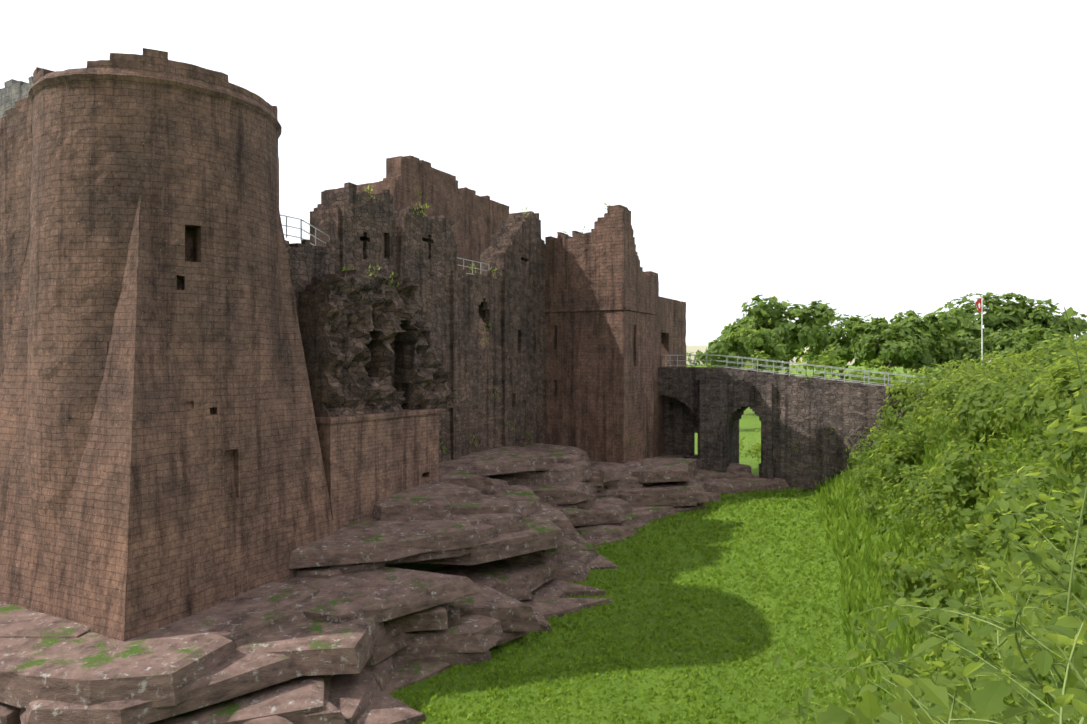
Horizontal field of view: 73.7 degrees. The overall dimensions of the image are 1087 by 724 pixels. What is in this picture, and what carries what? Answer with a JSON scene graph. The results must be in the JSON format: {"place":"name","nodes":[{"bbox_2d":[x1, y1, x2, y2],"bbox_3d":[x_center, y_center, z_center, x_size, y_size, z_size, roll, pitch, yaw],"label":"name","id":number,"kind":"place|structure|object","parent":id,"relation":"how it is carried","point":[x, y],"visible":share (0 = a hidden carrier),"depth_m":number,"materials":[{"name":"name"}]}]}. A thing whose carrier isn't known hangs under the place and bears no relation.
{"place":"outdoors","nodes":[
{"label":"outdoors","id":0,"kind":"place"},
{"bbox_2d":[0,0,1086,344],"bbox_3d":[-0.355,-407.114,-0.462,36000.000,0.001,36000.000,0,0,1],"label":"sky","id":1,"kind":"structure","parent":0,"point":[888,160],"depth_m":1206.63,"materials":[{"name":"white"}]},
{"bbox_2d":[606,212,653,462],"bbox_3d":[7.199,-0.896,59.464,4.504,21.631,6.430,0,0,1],"label":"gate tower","id":2,"kind":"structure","parent":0,"point":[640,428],"depth_m":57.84,"materials":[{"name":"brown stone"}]},
{"bbox_2d":[390,365,1086,723],"bbox_3d":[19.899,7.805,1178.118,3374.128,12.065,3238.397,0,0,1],"label":"ground","id":3,"kind":"structure","parent":0,"point":[749,423],"depth_m":33.08,"materials":[{"name":"green plant"}]},
{"bbox_2d":[0,76,32,117],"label":"keep","id":4,"kind":"structure","parent":3,"relation":"on","point":[13,91],"depth_m":41.42,"materials":[{"name":"grey stone"}]},
{"bbox_2d":[344,513,447,570],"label":"bedrock","id":5,"kind":"structure","parent":3,"relation":"on","point":[423,567],"depth_m":37.28,"materials":[{"name":"brown stone"}]},
{"bbox_2d":[0,91,32,382],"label":"curtain wall","id":6,"kind":"structure","parent":5,"relation":"on","point":[16,142],"depth_m":34.86,"materials":[{"name":"stone"}]},
{"bbox_2d":[25,48,281,615],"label":"tower","id":7,"kind":"structure","parent":5,"relation":"on","point":[195,147],"depth_m":28.48,"materials":[{"name":"stone"}]},
{"bbox_2d":[0,443,788,723],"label":"rock slabs","id":8,"kind":"object","parent":5,"relation":"on","point":[346,625],"visible":0.96,"depth_m":30.72,"materials":[{"name":"brown stone"}]},
{"bbox_2d":[0,175,334,641],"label":"tower spurs","id":9,"kind":"structure","parent":8,"relation":"on","point":[174,548],"depth_m":27.84,"materials":[{"name":"stone"}]},
{"bbox_2d":[316,413,438,529],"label":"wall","id":10,"kind":"structure","parent":8,"relation":"on","point":[368,464],"depth_m":37.80,"materials":[{"name":"brown stone"}]},
{"bbox_2d":[296,277,396,390],"bbox_3d":[-9.786,-0.814,41.046,1.190,7.200,10.096,0,0,30],"label":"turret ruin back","id":11,"kind":"object","parent":10,"relation":"on","point":[305,297],"visible":0.02,"depth_m":36.81,"materials":[{"name":"stone"}]},
{"bbox_2d":[315,408,440,423],"bbox_3d":[-9.502,2.861,39.622,3.100,0.250,8.700,0,0,30],"label":"wall ledge","id":12,"kind":"object","parent":10,"relation":"attached to","point":[332,420],"visible":0.48,"depth_m":37.85,"materials":[{"name":"brown stone"}]},
{"bbox_2d":[309,270,455,417],"bbox_3d":[-8.263,-0.959,40.303,2.182,7.602,10.309,0,0,30],"label":"ruined turret","id":13,"kind":"object","parent":10,"relation":"on","point":[359,322],"visible":1,"depth_m":38.00,"materials":[{"name":"stone"}]},
{"bbox_2d":[285,182,545,462],"bbox_3d":[-7.029,-1.335,47.417,0.460,21.499,30.500,0,0,30],"label":"curtain","id":14,"kind":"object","parent":8,"relation":"on","point":[433,263],"visible":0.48,"depth_m":50.63,"materials":[{"name":"stone"}]},
{"bbox_2d":[340,205,352,270],"bbox_3d":[-10.867,-0.857,40.052,0.300,15.537,0.700,0,0,30],"label":"pilaster","id":15,"kind":"object","parent":14,"relation":"attached to","point":[346,233],"visible":0.23,"depth_m":39.89,"materials":[{"name":"stone"}]},
{"bbox_2d":[397,231,409,276],"bbox_3d":[-8.498,-0.514,44.227,0.298,14.860,0.900,0,0,30],"label":"pilaster","id":16,"kind":"object","parent":14,"relation":"attached to","point":[403,254],"visible":0.25,"depth_m":43.99,"materials":[{"name":"stone"}]},
{"bbox_2d":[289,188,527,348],"bbox_3d":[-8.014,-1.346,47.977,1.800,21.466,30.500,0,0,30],"label":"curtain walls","id":17,"kind":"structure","parent":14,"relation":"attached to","point":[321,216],"depth_m":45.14,"materials":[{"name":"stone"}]},
{"bbox_2d":[450,270,460,459],"bbox_3d":[-5.902,0.397,48.790,0.304,13.035,0.800,0,0,30],"label":"pilaster","id":18,"kind":"object","parent":14,"relation":"attached to","point":[455,339],"visible":0.94,"depth_m":48.58,"materials":[{"name":"stone"}]},
{"bbox_2d":[502,280,507,446],"bbox_3d":[-2.864,0.389,54.137,0.305,13.006,0.300,0,0,30],"label":"pilaster","id":19,"kind":"object","parent":14,"relation":"attached to","point":[504,363],"visible":0.92,"depth_m":54.03,"materials":[{"name":"stone"}]},
{"bbox_2d":[644,271,685,456],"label":"gate house","id":20,"kind":"structure","parent":5,"relation":"on","point":[669,326],"depth_m":68.41,"materials":[{"name":"brown stone"}]},
{"bbox_2d":[545,205,630,463],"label":"gate tower","id":21,"kind":"structure","parent":20,"relation":"attached to","point":[578,368],"depth_m":57.94,"materials":[{"name":"stone"}]},
{"bbox_2d":[545,306,625,312],"bbox_3d":[3.206,-4.189,58.027,7.220,0.250,0.300,0,0,30],"label":"string course","id":22,"kind":"object","parent":21,"relation":"attached to","point":[582,309],"visible":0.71,"depth_m":57.80,"materials":[{"name":"stone"}]},
{"bbox_2d":[621,306,654,313],"bbox_3d":[7.775,-4.189,59.066,0.300,0.250,6.620,0,0,30],"label":"string course","id":23,"kind":"object","parent":20,"relation":"attached to","point":[639,310],"visible":0.81,"depth_m":58.60,"materials":[{"name":"stone"}]},
{"bbox_2d":[647,281,653,457],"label":"quoins","id":24,"kind":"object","parent":20,"relation":"attached to","point":[650,320],"depth_m":61.23,"materials":[{"name":"stone"}]},
{"bbox_2d":[664,396,697,458],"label":"archway","id":25,"kind":"object","parent":20,"relation":"attached to","point":[680,426],"visible":0.38,"depth_m":67.70,"materials":[{"name":"stone"}]},
{"bbox_2d":[726,380,727,459],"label":"pier side","id":26,"kind":"structure","parent":5,"relation":"on","point":[727,418],"depth_m":63.63,"materials":[{"name":"stone"}]},
{"bbox_2d":[383,155,509,274],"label":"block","id":27,"kind":"structure","parent":3,"relation":"on","point":[479,220],"depth_m":66.40,"materials":[{"name":"stone"}]},
{"bbox_2d":[324,179,406,209],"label":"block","id":28,"kind":"structure","parent":27,"relation":"attached to","point":[391,185],"depth_m":59.99,"materials":[{"name":"stone"}]},
{"bbox_2d":[111,186,867,646],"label":"tufts","id":29,"kind":"object","parent":3,"relation":"on","point":[491,326],"visible":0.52,"depth_m":51.12,"materials":[{"name":"green plant"}]},
{"bbox_2d":[280,214,943,386],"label":"railings","id":30,"kind":"object","parent":3,"relation":"on","point":[694,360],"visible":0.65,"depth_m":61.74,"materials":[{"name":"silver metal"}]},
{"bbox_2d":[697,379,699,458],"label":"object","id":31,"kind":"object","parent":3,"relation":"on","point":[698,418],"visible":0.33,"depth_m":64.32,"materials":[{"name":"stone"}]},
{"bbox_2d":[700,380,719,460],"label":"bridge pier","id":32,"kind":"structure","parent":3,"relation":"on","point":[709,419],"depth_m":63.48,"materials":[{"name":"stone"}]},
{"bbox_2d":[720,380,726,460],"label":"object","id":33,"kind":"object","parent":32,"relation":"attached to","point":[723,421],"visible":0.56,"depth_m":63.21,"materials":[{"name":"stone"}]},
{"bbox_2d":[695,458,729,472],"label":"pier plinth","id":34,"kind":"structure","parent":3,"relation":"on","point":[717,466],"depth_m":63.23,"materials":[{"name":"stone"}]},
{"bbox_2d":[761,384,772,463],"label":"buttress","id":35,"kind":"structure","parent":3,"relation":"on","point":[766,423],"depth_m":61.76,"materials":[{"name":"stone"}]},
{"bbox_2d":[759,463,774,478],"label":"butt plinth","id":36,"kind":"structure","parent":3,"relation":"on","point":[767,471],"depth_m":61.58,"materials":[{"name":"stone"}]},
{"bbox_2d":[658,367,924,489],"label":"causeway","id":37,"kind":"structure","parent":3,"relation":"on","point":[808,415],"depth_m":60.78,"materials":[{"name":"stone"}]},
{"bbox_2d":[686,329,1086,723],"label":"scrub leaves","id":38,"kind":"object","parent":3,"relation":"on","point":[1047,385],"visible":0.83,"depth_m":32.31,"materials":[{"name":"green plant"}]},
{"bbox_2d":[693,292,1086,378],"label":"trees","id":39,"kind":"object","parent":3,"relation":"on","point":[953,333],"depth_m":159.60,"materials":[{"name":"green plant"}]},
{"bbox_2d":[981,296,982,364],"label":"flagpole","id":40,"kind":"object","parent":3,"relation":"on","point":[982,328],"visible":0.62,"depth_m":74.04,"materials":[{"name":"white metal"}]},
{"bbox_2d":[976,298,980,312],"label":"flag","id":41,"kind":"object","parent":40,"relation":"attached to","point":[978,303],"visible":1,"depth_m":74.08,"materials":[{"name":"red fabric"}]},
{"bbox_2d":[686,345,1005,364],"label":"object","id":42,"kind":"structure","parent":0,"point":[689,348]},
{"bbox_2d":[769,307,1086,723],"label":"bush","id":43,"kind":"object","parent":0,"point":[1076,697],"depth_m":3.75,"materials":[{"name":"green plant"}]},
{"bbox_2d":[785,465,1086,723],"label":"leaves","id":44,"kind":"object","parent":43,"relation":"on","point":[987,700],"visible":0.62,"depth_m":2.21,"materials":[{"name":"green plant"}]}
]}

